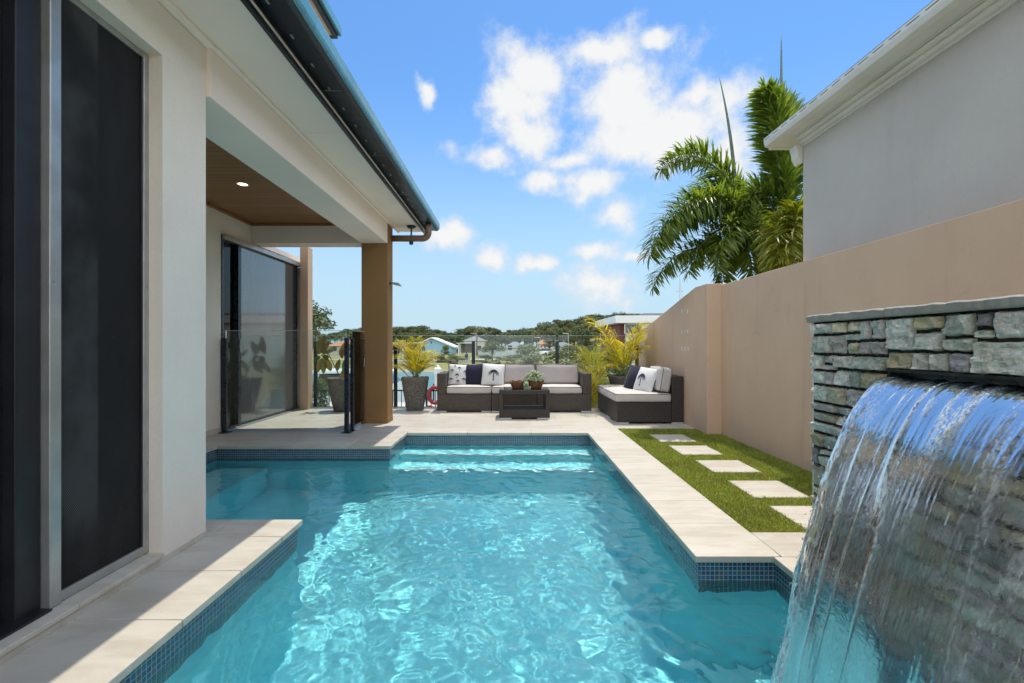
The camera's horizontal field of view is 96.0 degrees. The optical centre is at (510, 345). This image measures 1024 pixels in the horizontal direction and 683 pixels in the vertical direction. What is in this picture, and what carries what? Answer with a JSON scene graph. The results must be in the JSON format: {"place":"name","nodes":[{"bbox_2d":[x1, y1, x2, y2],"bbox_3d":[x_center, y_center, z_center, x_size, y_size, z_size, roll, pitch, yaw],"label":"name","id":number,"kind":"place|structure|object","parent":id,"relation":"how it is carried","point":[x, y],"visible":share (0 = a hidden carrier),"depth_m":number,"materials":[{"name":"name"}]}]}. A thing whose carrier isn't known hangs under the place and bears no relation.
{"place":"outdoors","nodes":[
{"label":"outdoors","id":0,"kind":"place"},
{"bbox_2d":[313,372,597,405],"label":"canal water","id":1,"kind":"structure","parent":0,"point":[400,375],"depth_m":46.97,"materials":[{"name":"teal liquid"}]},
{"bbox_2d":[313,365,427,401],"bbox_3d":[-7.175,2.156,23.000,6.050,2.387,2.700,0,0,0],"label":"motor boat","id":2,"kind":"object","parent":1,"relation":"on","point":[328,373],"visible":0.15,"depth_m":22.10,"materials":[{"name":"white plastic"}]},
{"bbox_2d":[313,402,433,406],"bbox_3d":[-6.800,2.925,20.400,8.400,0.650,1.600,0,0,0],"label":"pontoon","id":3,"kind":"object","parent":1,"relation":"on","point":[403,404],"depth_m":20.16,"materials":[{"name":"concrete"}]},
{"bbox_2d":[434,364,440,406],"bbox_3d":[-2.290,2.350,14.400,0.230,3.500,0.227,0,0,0],"label":"mooring pile","id":4,"kind":"object","parent":1,"relation":"in","point":[437,370],"visible":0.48,"depth_m":14.32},
{"bbox_2d":[313,336,615,371],"bbox_3d":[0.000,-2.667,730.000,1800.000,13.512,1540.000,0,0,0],"label":"ground","id":5,"kind":"structure","parent":0,"point":[444,366],"depth_m":72.02,"materials":[{"name":"green plant"}]},
{"bbox_2d":[313,377,328,406],"bbox_3d":[-6.340,2.232,15.448,1.140,2.332,0.914,0,0,-2],"label":"shrub","id":6,"kind":"object","parent":5,"relation":"on","point":[322,384],"visible":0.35,"depth_m":15.30,"materials":[{"name":"green plant"}]},
{"bbox_2d":[313,300,337,336],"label":"tree","id":7,"kind":"object","parent":5,"relation":"on","point":[319,320],"visible":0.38,"depth_m":73.14,"materials":[{"name":"green plant"}]},
{"bbox_2d":[328,340,349,354],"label":"house","id":8,"kind":"structure","parent":5,"relation":"on","point":[337,346],"depth_m":100.00,"materials":[{"name":"ceramic"}]},
{"bbox_2d":[339,328,357,334],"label":"tree","id":9,"kind":"object","parent":5,"relation":"on","point":[348,330],"visible":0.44,"depth_m":176.66,"materials":[{"name":"green plant"}]},
{"bbox_2d":[393,326,406,333],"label":"tree","id":10,"kind":"object","parent":5,"relation":"on","point":[396,329],"visible":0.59,"depth_m":174.93,"materials":[{"name":"green plant"}]},
{"bbox_2d":[400,332,410,342],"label":"tree","id":11,"kind":"object","parent":5,"relation":"on","point":[405,338],"visible":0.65,"depth_m":134.25,"materials":[{"name":"green plant"}]},
{"bbox_2d":[398,326,421,334],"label":"tree","id":12,"kind":"object","parent":5,"relation":"on","point":[410,329],"visible":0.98,"depth_m":166.03,"materials":[{"name":"green plant"}]},
{"bbox_2d":[405,325,426,332],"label":"tree","id":13,"kind":"object","parent":5,"relation":"on","point":[420,327],"visible":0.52,"depth_m":173.88,"materials":[{"name":"green plant"}]},
{"bbox_2d":[419,330,436,341],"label":"tree","id":14,"kind":"object","parent":5,"relation":"on","point":[426,337],"visible":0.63,"depth_m":134.30,"materials":[{"name":"green plant"}]},
{"bbox_2d":[416,337,457,354],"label":"gabled house","id":15,"kind":"structure","parent":5,"relation":"on","point":[437,344],"depth_m":104.00,"materials":[{"name":"blue paint"}]},
{"bbox_2d":[393,360,482,362],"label":"wall","id":16,"kind":"structure","parent":5,"relation":"on","point":[465,361],"depth_m":64.00,"materials":[{"name":"concrete"}]},
{"bbox_2d":[434,356,445,362],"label":"shrub","id":17,"kind":"object","parent":5,"relation":"on","point":[438,359],"visible":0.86,"depth_m":63.03,"materials":[{"name":"green plant"}]},
{"bbox_2d":[438,345,450,359],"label":"shrub","id":18,"kind":"object","parent":5,"relation":"on","point":[445,348],"visible":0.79,"depth_m":69.90,"materials":[{"name":"green plant"}]},
{"bbox_2d":[446,355,466,363],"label":"shrub","id":19,"kind":"object","parent":5,"relation":"on","point":[456,358],"visible":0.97,"depth_m":59.03,"materials":[{"name":"green plant"}]},
{"bbox_2d":[453,336,462,352],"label":"tree","id":20,"kind":"object","parent":5,"relation":"on","point":[459,338],"visible":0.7,"depth_m":127.77,"materials":[{"name":"green plant"}]},
{"bbox_2d":[456,342,475,359],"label":"picnic shelter","id":21,"kind":"object","parent":5,"relation":"on","point":[465,348],"visible":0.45,"depth_m":74.42,"materials":[{"name":"white paint"}]},
{"bbox_2d":[460,328,480,337],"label":"tree","id":22,"kind":"object","parent":5,"relation":"on","point":[465,331],"visible":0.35,"depth_m":185.83,"materials":[{"name":"green plant"}]},
{"bbox_2d":[463,336,485,352],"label":"house","id":23,"kind":"structure","parent":5,"relation":"on","point":[481,342],"depth_m":118.00,"materials":[{"name":"grey tile"}]},
{"bbox_2d":[464,326,487,355],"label":"palm tree","id":24,"kind":"object","parent":5,"relation":"on","point":[477,329],"visible":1,"depth_m":91.83,"materials":[{"name":"green plant"}]},
{"bbox_2d":[471,354,492,362],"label":"shrub","id":25,"kind":"object","parent":5,"relation":"on","point":[488,356],"visible":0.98,"depth_m":59.16,"materials":[{"name":"green plant"}]},
{"bbox_2d":[482,327,501,334],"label":"tree","id":26,"kind":"object","parent":5,"relation":"on","point":[490,332],"visible":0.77,"depth_m":171.13,"materials":[{"name":"green plant"}]},
{"bbox_2d":[479,341,506,360],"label":"tree","id":27,"kind":"object","parent":5,"relation":"on","point":[491,347],"visible":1,"depth_m":65.47,"materials":[{"name":"green plant"}]},
{"bbox_2d":[490,336,502,346],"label":"tree","id":28,"kind":"object","parent":5,"relation":"on","point":[497,339],"visible":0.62,"depth_m":138.71,"materials":[{"name":"green plant"}]},
{"bbox_2d":[492,356,505,363],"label":"shrub","id":29,"kind":"object","parent":5,"relation":"on","point":[497,359],"visible":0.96,"depth_m":59.56,"materials":[{"name":"green plant"}]},
{"bbox_2d":[479,350,521,356],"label":"fence","id":30,"kind":"object","parent":5,"relation":"on","point":[501,353],"visible":0.36,"depth_m":88.00,"materials":[{"name":"paint"}]},
{"bbox_2d":[499,336,511,345],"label":"tree","id":31,"kind":"object","parent":5,"relation":"on","point":[506,340],"visible":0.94,"depth_m":133.14,"materials":[{"name":"green plant"}]},
{"bbox_2d":[501,355,513,363],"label":"shrub","id":32,"kind":"object","parent":5,"relation":"on","point":[508,357],"visible":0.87,"depth_m":61.79,"materials":[{"name":"green plant"}]},
{"bbox_2d":[505,342,519,349],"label":"house","id":33,"kind":"structure","parent":5,"relation":"on","point":[512,346],"depth_m":112.00,"materials":[{"name":"grey tile"}]},
{"bbox_2d":[512,336,522,341],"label":"tree","id":34,"kind":"object","parent":5,"relation":"on","point":[518,339],"visible":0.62,"depth_m":132.09,"materials":[{"name":"green plant"}]},
{"bbox_2d":[511,331,529,342],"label":"tree","id":35,"kind":"object","parent":5,"relation":"on","point":[518,333],"visible":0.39,"depth_m":168.68,"materials":[{"name":"green plant"}]},
{"bbox_2d":[523,336,529,349],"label":"tree","id":36,"kind":"object","parent":5,"relation":"on","point":[526,339],"visible":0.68,"depth_m":140.72,"materials":[{"name":"green plant"}]},
{"bbox_2d":[514,344,540,364],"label":"shrub","id":37,"kind":"object","parent":5,"relation":"on","point":[523,352],"visible":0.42,"depth_m":45.81,"materials":[{"name":"green plant"}]},
{"bbox_2d":[523,329,539,343],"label":"palm tree","id":38,"kind":"object","parent":5,"relation":"on","point":[532,331],"visible":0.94,"depth_m":119.47,"materials":[{"name":"green plant"}]},
{"bbox_2d":[528,336,539,343],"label":"tree","id":39,"kind":"object","parent":5,"relation":"on","point":[534,340],"visible":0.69,"depth_m":143.08,"materials":[{"name":"green plant"}]},
{"bbox_2d":[521,353,548,369],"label":"shrub","id":40,"kind":"object","parent":5,"relation":"on","point":[529,360],"visible":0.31,"depth_m":43.46,"materials":[{"name":"green plant"}]},
{"bbox_2d":[530,322,545,334],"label":"tree","id":41,"kind":"object","parent":5,"relation":"on","point":[537,328],"visible":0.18,"depth_m":173.90,"materials":[{"name":"green plant"}]},
{"bbox_2d":[536,340,545,347],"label":"house","id":42,"kind":"structure","parent":5,"relation":"on","point":[540,343],"depth_m":120.05,"materials":[{"name":"ceramic"}]},
{"bbox_2d":[535,322,558,334],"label":"tree","id":43,"kind":"object","parent":5,"relation":"on","point":[549,326],"visible":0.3,"depth_m":166.00,"materials":[{"name":"green plant"}]},
{"bbox_2d":[542,338,554,347],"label":"tree","id":44,"kind":"object","parent":5,"relation":"on","point":[548,342],"visible":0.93,"depth_m":99.47,"materials":[{"name":"green plant"}]},
{"bbox_2d":[539,327,558,340],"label":"tree","id":45,"kind":"object","parent":5,"relation":"on","point":[548,332],"visible":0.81,"depth_m":128.51,"materials":[{"name":"green plant"}]},
{"bbox_2d":[546,329,566,342],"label":"tree","id":46,"kind":"object","parent":5,"relation":"on","point":[556,331],"visible":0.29,"depth_m":137.51,"materials":[{"name":"green plant"}]},
{"bbox_2d":[551,327,567,342],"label":"tree","id":47,"kind":"object","parent":5,"relation":"on","point":[562,332],"visible":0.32,"depth_m":139.09,"materials":[{"name":"green plant"}]},
{"bbox_2d":[543,350,582,366],"bbox_3d":[3.681,2.245,36.456,3.501,3.780,3.922,0,0,-15],"label":"shrub","id":48,"kind":"object","parent":5,"relation":"on","point":[568,355],"visible":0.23,"depth_m":35.72,"materials":[{"name":"green plant"}]},
{"bbox_2d":[551,342,574,351],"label":"house","id":49,"kind":"structure","parent":5,"relation":"on","point":[561,344],"depth_m":125.44,"materials":[{"name":"white paint"}]},
{"bbox_2d":[553,319,575,341],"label":"tree","id":50,"kind":"object","parent":5,"relation":"on","point":[563,323],"visible":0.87,"depth_m":175.72,"materials":[{"name":"green plant"}]},
{"bbox_2d":[561,327,571,342],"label":"tree","id":51,"kind":"object","parent":5,"relation":"on","point":[565,330],"visible":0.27,"depth_m":149.35,"materials":[{"name":"green plant"}]},
{"bbox_2d":[554,344,584,361],"bbox_3d":[5.841,1.996,39.805,3.837,4.266,3.425,0,0,41],"label":"tree","id":52,"kind":"object","parent":5,"relation":"on","point":[568,348],"visible":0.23,"depth_m":39.57,"materials":[{"name":"green plant"}]},
{"bbox_2d":[564,331,577,344],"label":"tree","id":53,"kind":"object","parent":5,"relation":"on","point":[572,340],"visible":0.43,"depth_m":139.09,"materials":[{"name":"green plant"}]},
{"bbox_2d":[541,358,614,387],"bbox_3d":[3.388,2.456,25.576,4.532,3.504,4.572,0,0,24],"label":"shrub","id":54,"kind":"object","parent":5,"relation":"on","point":[566,362],"visible":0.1,"depth_m":25.51,"materials":[{"name":"green plant"}]},
{"bbox_2d":[571,328,594,357],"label":"tree","id":55,"kind":"object","parent":5,"relation":"on","point":[586,342],"visible":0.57,"depth_m":61.69,"materials":[{"name":"green plant"}]},
{"bbox_2d":[572,323,598,348],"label":"tree","id":56,"kind":"object","parent":5,"relation":"on","point":[592,328],"visible":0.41,"depth_m":128.80,"materials":[{"name":"green plant"}]},
{"bbox_2d":[573,345,607,406],"bbox_3d":[1.538,0.983,8.755,0.763,2.036,0.667,0,0,0],"label":"golden cane palm","id":57,"kind":"object","parent":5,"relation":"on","point":[594,396],"visible":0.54,"depth_m":8.74,"materials":[{"name":"yellow plant"}]},
{"bbox_2d":[577,344,605,367],"bbox_3d":[5.909,2.088,34.103,2.932,4.272,3.655,0,0,-1],"label":"shrub","id":58,"kind":"object","parent":5,"relation":"on","point":[590,348],"visible":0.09,"depth_m":33.62,"materials":[{"name":"green plant"}]},
{"bbox_2d":[583,316,599,322],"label":"tree","id":59,"kind":"object","parent":5,"relation":"on","point":[592,317],"visible":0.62,"depth_m":243.19,"materials":[{"name":"green plant"}]},
{"bbox_2d":[579,348,632,384],"bbox_3d":[6.082,2.136,30.375,4.285,4.105,4.247,0,0,38],"label":"shrub","id":60,"kind":"object","parent":5,"relation":"on","point":[614,371],"visible":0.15,"depth_m":29.39,"materials":[{"name":"green plant"}]},
{"bbox_2d":[595,313,662,369],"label":"modern house","id":61,"kind":"structure","parent":5,"relation":"on","point":[619,325],"depth_m":45.47,"materials":[{"name":"white paint"}]},
{"bbox_2d":[624,324,640,333],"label":"window","id":62,"kind":"structure","parent":61,"relation":"in","point":[629,327],"depth_m":44.96,"materials":[{"name":"grey glass"}]},
{"bbox_2d":[676,277,683,299],"bbox_3d":[15.011,-1.683,40.074,1.397,8.367,0.185,0,0,-12],"label":"yacht mast","id":63,"kind":"object","parent":5,"relation":"on","point":[680,289],"visible":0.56,"depth_m":39.98,"materials":[{"name":"grey metal"}]},
{"bbox_2d":[636,77,781,296],"bbox_3d":[3.253,-0.884,7.003,3.453,6.782,1.684,0,0,-27],"label":"foxtail palm","id":64,"kind":"object","parent":5,"relation":"on","point":[732,250],"visible":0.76,"depth_m":6.63,"materials":[{"name":"green plant"}]},
{"bbox_2d":[729,34,809,271],"bbox_3d":[3.708,-0.909,6.234,2.252,6.829,1.423,0,0,-41],"label":"foxtail palm","id":65,"kind":"object","parent":5,"relation":"on","point":[773,105],"visible":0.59,"depth_m":6.20,"materials":[{"name":"green plant"}]},
{"bbox_2d":[637,199,1023,471],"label":"boundary wall","id":66,"kind":"structure","parent":5,"relation":"on","point":[737,355],"depth_m":4.26,"materials":[{"name":"beige paint"}]},
{"bbox_2d":[764,0,1023,260],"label":"neighbouring house","id":67,"kind":"structure","parent":5,"relation":"on","point":[916,121],"depth_m":3.16,"materials":[{"name":"white paint"}]},
{"bbox_3d":[-5.000,2.301,12.600,9.200,0.797,2.800,0,0,0],"label":"dock","id":68,"kind":"object","parent":5,"relation":"on","visible":0},
{"bbox_2d":[313,389,436,406],"bbox_3d":[-5.043,1.925,13.000,8.964,1.350,0.050,0,0,0],"label":"balustrade","id":69,"kind":"object","parent":68,"relation":"on","point":[393,390],"visible":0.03,"depth_m":12.99,"materials":[{"name":"black metal"}]},
{"bbox_2d":[427,383,436,404],"bbox_3d":[-2.129,1.377,12.908,0.447,0.594,0.125,0,0,0],"label":"lifebuoy","id":70,"kind":"object","parent":69,"relation":"hanging from","point":[429,391],"visible":0.58,"depth_m":12.86,"materials":[{"name":"red plastic"}]},
{"bbox_2d":[147,443,789,682],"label":"pool water","id":71,"kind":"structure","parent":0,"point":[485,563],"depth_m":2.35,"materials":[{"name":"blue liquid"}]},
{"bbox_2d":[206,407,804,551],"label":"pool deck","id":72,"kind":"structure","parent":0,"point":[320,422],"depth_m":6.46,"materials":[{"name":"stone"}]},
{"bbox_2d":[0,0,439,664],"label":"house","id":73,"kind":"structure","parent":72,"relation":"on","point":[174,174],"depth_m":2.32,"materials":[{"name":"paint"}]},
{"bbox_2d":[0,0,52,639],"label":"sliding door","id":74,"kind":"structure","parent":73,"relation":"in","point":[19,19],"depth_m":1.73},
{"bbox_2d":[40,0,148,608],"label":"window","id":75,"kind":"structure","parent":73,"relation":"in","point":[94,81],"depth_m":2.02,"materials":[{"name":"black glass"}]},
{"bbox_2d":[221,234,299,431],"bbox_3d":[-3.670,-0.150,6.875,0.140,2.500,2.150,0,0,0],"label":"sliding door","id":76,"kind":"structure","parent":73,"relation":"in","point":[259,285],"depth_m":6.65,"materials":[{"name":"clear glass"}]},
{"bbox_2d":[313,335,638,406],"bbox_3d":[-1.360,0.713,8.341,7.342,1.774,0.071,0,0,0],"label":"glass fence","id":77,"kind":"object","parent":73,"relation":"attached to","point":[395,372],"visible":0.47,"depth_m":8.32,"materials":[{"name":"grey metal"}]},
{"bbox_2d":[218,330,352,433],"bbox_3d":[-2.829,0.458,5.790,1.653,1.285,0.120,0,0,0],"label":"glass pool fence","id":78,"kind":"object","parent":72,"relation":"on","point":[225,386],"visible":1,"depth_m":5.76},
{"bbox_2d":[327,377,349,411],"bbox_3d":[-2.829,0.823,7.720,0.472,0.555,0.474,0,0,-20],"label":"planter","id":79,"kind":"object","parent":72,"relation":"on","point":[336,388],"visible":0.59,"depth_m":7.52,"materials":[{"name":"stone"}]},
{"bbox_2d":[314,336,343,377],"bbox_3d":[-2.977,0.226,7.683,0.586,0.758,0.199,0,0,0],"label":"rubber plant","id":80,"kind":"object","parent":79,"relation":"on","point":[323,363],"visible":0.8,"depth_m":7.67,"materials":[{"name":"green plant"}]},
{"bbox_2d":[349,331,365,430],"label":"glass gate","id":81,"kind":"structure","parent":72,"relation":"on","point":[357,377],"depth_m":6.14,"materials":[{"name":"grey metal"}]},
{"bbox_2d":[0,427,805,682],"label":"pool coping","id":82,"kind":"object","parent":72,"relation":"on","point":[120,635],"visible":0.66,"depth_m":2.40,"materials":[{"name":"stone"}]},
{"bbox_2d":[401,376,428,410],"bbox_3d":[-1.630,0.823,7.850,0.453,0.555,0.452,0,0,-7],"label":"planter","id":83,"kind":"object","parent":72,"relation":"on","point":[414,391],"visible":0.96,"depth_m":7.67,"materials":[{"name":"stone"}]},
{"bbox_2d":[393,335,441,377],"bbox_3d":[-1.664,0.207,7.863,1.028,0.754,0.690,0,0,0],"label":"potted palm","id":84,"kind":"object","parent":83,"relation":"on","point":[418,367],"visible":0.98,"depth_m":7.81,"materials":[{"name":"plant"}]},
{"bbox_2d":[437,364,591,411],"bbox_3d":[0.054,0.715,7.899,2.541,0.770,0.722,0,0,0],"label":"outdoor sofa","id":85,"kind":"object","parent":72,"relation":"on","point":[569,386],"visible":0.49,"depth_m":7.56,"materials":[{"name":"brown wicker"}]},
{"bbox_2d":[448,363,468,384],"bbox_3d":[-0.900,0.505,7.849,0.356,0.385,0.155,0,0,0],"label":"scatter cushion","id":86,"kind":"object","parent":85,"relation":"on","point":[456,374],"visible":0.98,"depth_m":7.80,"materials":[{"name":"white fabric"}]},
{"bbox_2d":[466,364,481,384],"bbox_3d":[-0.625,0.509,7.860,0.393,0.382,0.168,0,0,0],"label":"scatter cushion","id":87,"kind":"object","parent":85,"relation":"on","point":[473,374],"visible":0.74,"depth_m":7.80,"materials":[{"name":"blue fabric"}]},
{"bbox_2d":[480,363,505,385],"bbox_3d":[-0.300,0.500,7.779,0.432,0.400,0.176,0,0,0],"label":"scatter cushion","id":88,"kind":"object","parent":85,"relation":"on","point":[493,374],"visible":0.98,"depth_m":7.73,"materials":[{"name":"white fabric"}]},
{"bbox_2d":[499,387,549,418],"bbox_3d":[0.201,0.880,7.079,0.752,0.439,0.503,0,0,0],"label":"coffee table","id":89,"kind":"object","parent":72,"relation":"on","point":[524,411],"visible":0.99,"depth_m":6.83,"materials":[{"name":"wicker"}]},
{"bbox_2d":[510,380,525,387],"bbox_3d":[0.105,0.600,7.070,0.255,0.122,0.212,0,0,0],"label":"wicker basket","id":90,"kind":"object","parent":89,"relation":"on","point":[517,384],"visible":0.89,"depth_m":6.99,"materials":[{"name":"brown wicker"}]},
{"bbox_2d":[528,380,543,388],"bbox_3d":[0.375,0.600,7.050,0.255,0.122,0.212,0,0,0],"label":"wicker basket","id":91,"kind":"object","parent":89,"relation":"on","point":[535,385],"visible":0.84,"depth_m":6.97,"materials":[{"name":"brown wicker"}]},
{"bbox_2d":[522,370,545,388],"bbox_3d":[0.352,0.536,7.045,0.398,0.322,0.328,0,0,-12],"label":"potted plant","id":92,"kind":"object","parent":91,"relation":"in","point":[533,375],"visible":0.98,"depth_m":6.99,"materials":[{"name":"green plant"}]},
{"bbox_2d":[608,375,625,384],"bbox_3d":[2.019,0.815,8.001,0.564,0.570,0.561,0,0,-11],"label":"planter","id":93,"kind":"object","parent":72,"relation":"on","point":[616,379],"visible":0.24,"depth_m":7.82,"materials":[{"name":"stone"}]},
{"bbox_2d":[585,316,652,377],"bbox_3d":[1.867,0.032,7.917,1.318,1.087,1.122,0,0,0],"label":"golden cane palm","id":94,"kind":"object","parent":93,"relation":"in","point":[630,344],"visible":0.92,"depth_m":7.86,"materials":[{"name":"yellow plant"}]},
{"bbox_2d":[597,365,682,423],"bbox_3d":[1.929,0.704,7.145,0.953,0.792,1.460,0,0,0],"label":"rattan daybed","id":95,"kind":"object","parent":72,"relation":"on","point":[661,402],"visible":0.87,"depth_m":6.43,"materials":[{"name":"brown wicker"}]},
{"bbox_2d":[624,365,649,388],"bbox_3d":[1.935,0.515,7.100,0.209,0.412,0.441,0,0,-26],"label":"scatter cushion","id":96,"kind":"object","parent":95,"relation":"on","point":[633,371],"visible":0.38,"depth_m":7.10,"materials":[{"name":"blue fabric"}]},
{"bbox_2d":[633,366,656,391],"bbox_3d":[1.984,0.515,6.780,0.211,0.393,0.426,0,0,-19],"label":"scatter cushion","id":97,"kind":"object","parent":95,"relation":"on","point":[645,380],"visible":0.89,"depth_m":6.70,"materials":[{"name":"white fabric"}]},
{"bbox_2d":[806,294,1023,508],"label":"waterfall wall","id":98,"kind":"structure","parent":72,"relation":"on","point":[855,353],"depth_m":1.66,"materials":[{"name":"stone"}]},
{"bbox_2d":[746,376,1023,682],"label":"waterfall","id":99,"kind":"structure","parent":98,"relation":"attached to","point":[909,567],"depth_m":1.30,"materials":[{"name":"liquid"}]},
{"bbox_2d":[531,348,547,354],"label":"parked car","id":100,"kind":"object","parent":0,"point":[542,352],"visible":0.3,"depth_m":96.32,"materials":[{"name":"white metal"}]},
{"bbox_2d":[275,0,932,345],"label":"sky","id":101,"kind":"structure","parent":0,"point":[532,132],"materials":[{"name":"blue"}]},
{"bbox_2d":[618,428,811,531],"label":"artificial grass","id":102,"kind":"structure","parent":0,"point":[739,507],"depth_m":3.90,"materials":[{"name":"green plant"}]},
{"bbox_2d":[651,435,695,442],"bbox_3d":[1.905,1.115,5.445,0.410,0.039,0.410,0,0,0],"label":"stepping stone","id":103,"kind":"object","parent":102,"relation":"on","point":[672,438],"visible":0.64,"depth_m":5.41,"materials":[{"name":"stone"}]},
{"bbox_2d":[670,446,722,455],"bbox_3d":[1.925,1.115,4.825,0.410,0.039,0.410,0,0,0],"label":"stepping stone","id":104,"kind":"object","parent":102,"relation":"on","point":[694,450],"visible":0.63,"depth_m":4.79,"materials":[{"name":"stone"}]},
{"bbox_2d":[695,460,759,474],"bbox_3d":[1.960,1.115,4.185,0.410,0.039,0.410,0,0,0],"label":"stepping stone","id":105,"kind":"object","parent":102,"relation":"on","point":[721,466],"visible":0.63,"depth_m":4.16,"materials":[{"name":"stone"}]},
{"bbox_2d":[728,481,809,499],"bbox_3d":[1.960,1.115,3.525,0.410,0.039,0.410,0,0,0],"label":"stepping stone","id":106,"kind":"object","parent":102,"relation":"on","point":[771,489],"visible":0.56,"depth_m":3.50,"materials":[{"name":"stone"}]},
{"bbox_2d":[770,506,811,528],"bbox_3d":[1.965,1.115,2.940,0.410,0.039,0.410,0,0,0],"label":"stepping stone","id":107,"kind":"object","parent":102,"relation":"on","point":[797,514],"visible":0.15,"depth_m":3.02,"materials":[{"name":"stone"}]},
{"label":"pool shell","id":108,"kind":"structure","parent":0,"visible":0},
{"bbox_2d":[119,435,792,682],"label":"pool tiles","id":109,"kind":"object","parent":108,"relation":"on","point":[152,665],"visible":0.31,"depth_m":2.55,"materials":[{"name":"blue glass"}]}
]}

